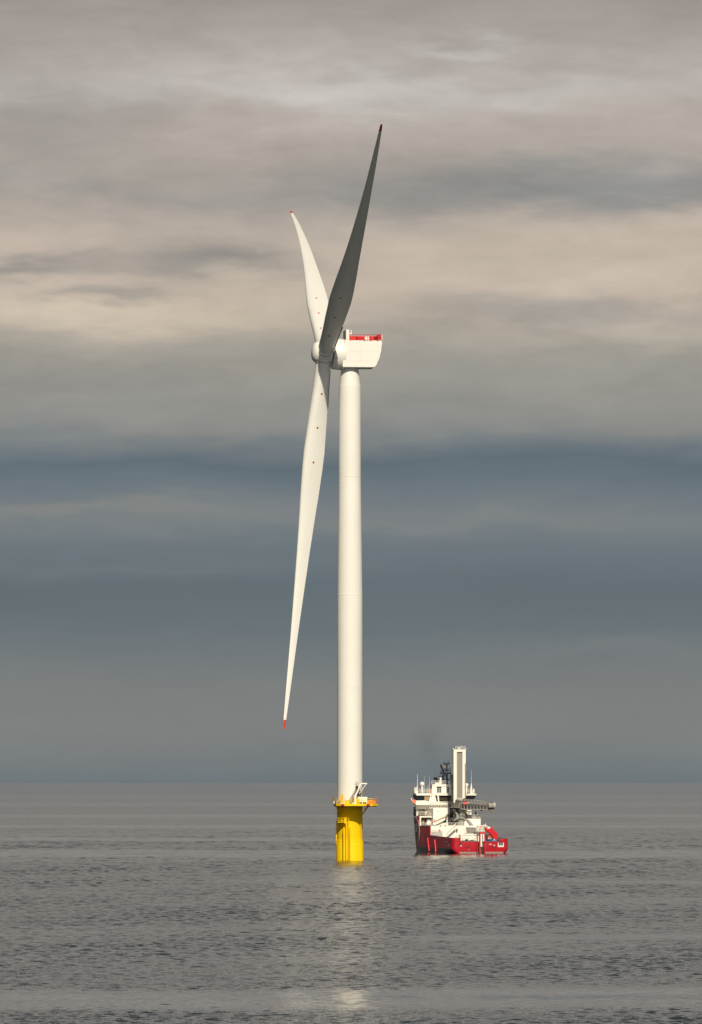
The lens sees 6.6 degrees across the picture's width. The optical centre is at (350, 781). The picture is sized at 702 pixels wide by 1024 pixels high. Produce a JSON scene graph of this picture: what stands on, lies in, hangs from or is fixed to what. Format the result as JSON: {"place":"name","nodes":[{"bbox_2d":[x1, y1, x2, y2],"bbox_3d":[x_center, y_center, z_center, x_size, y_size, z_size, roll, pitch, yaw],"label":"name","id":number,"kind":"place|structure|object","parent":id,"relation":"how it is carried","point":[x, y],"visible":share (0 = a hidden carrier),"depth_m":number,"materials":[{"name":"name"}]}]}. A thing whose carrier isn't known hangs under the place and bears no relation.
{"place":"outdoors","nodes":[
{"label":"outdoors","id":0,"kind":"place"},
{"bbox_2d":[0,783,701,1023],"bbox_3d":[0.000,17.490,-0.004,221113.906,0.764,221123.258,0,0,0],"label":"sea","id":1,"kind":"structure","parent":0,"point":[208,903],"depth_m":838.85,"materials":[{"name":"grey liquid"}]},
{"bbox_2d":[283,124,381,860],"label":"wind turbine","id":2,"kind":"object","parent":1,"relation":"in","point":[348,356],"visible":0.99,"depth_m":1347.78,"materials":[{"name":"white paint"}]},
{"bbox_2d":[353,783,366,803],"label":"davit crane","id":3,"kind":"object","parent":2,"relation":"on","point":[355,796],"visible":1,"depth_m":1345.95,"materials":[{"name":"white metal"}]},
{"bbox_2d":[358,797,366,803],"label":"container","id":4,"kind":"object","parent":2,"relation":"on","point":[362,798],"visible":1,"depth_m":1345.00,"materials":[{"name":"white metal"}]},
{"bbox_2d":[411,746,507,853],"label":"service ship","id":5,"kind":"object","parent":1,"relation":"on","point":[444,822],"visible":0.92,"depth_m":1511.11,"materials":[{"name":"paint"}]},
{"bbox_2d":[0,0,701,782],"label":"sky","id":6,"kind":"structure","parent":0,"point":[529,273],"materials":[{"name":"grey"}]}
]}

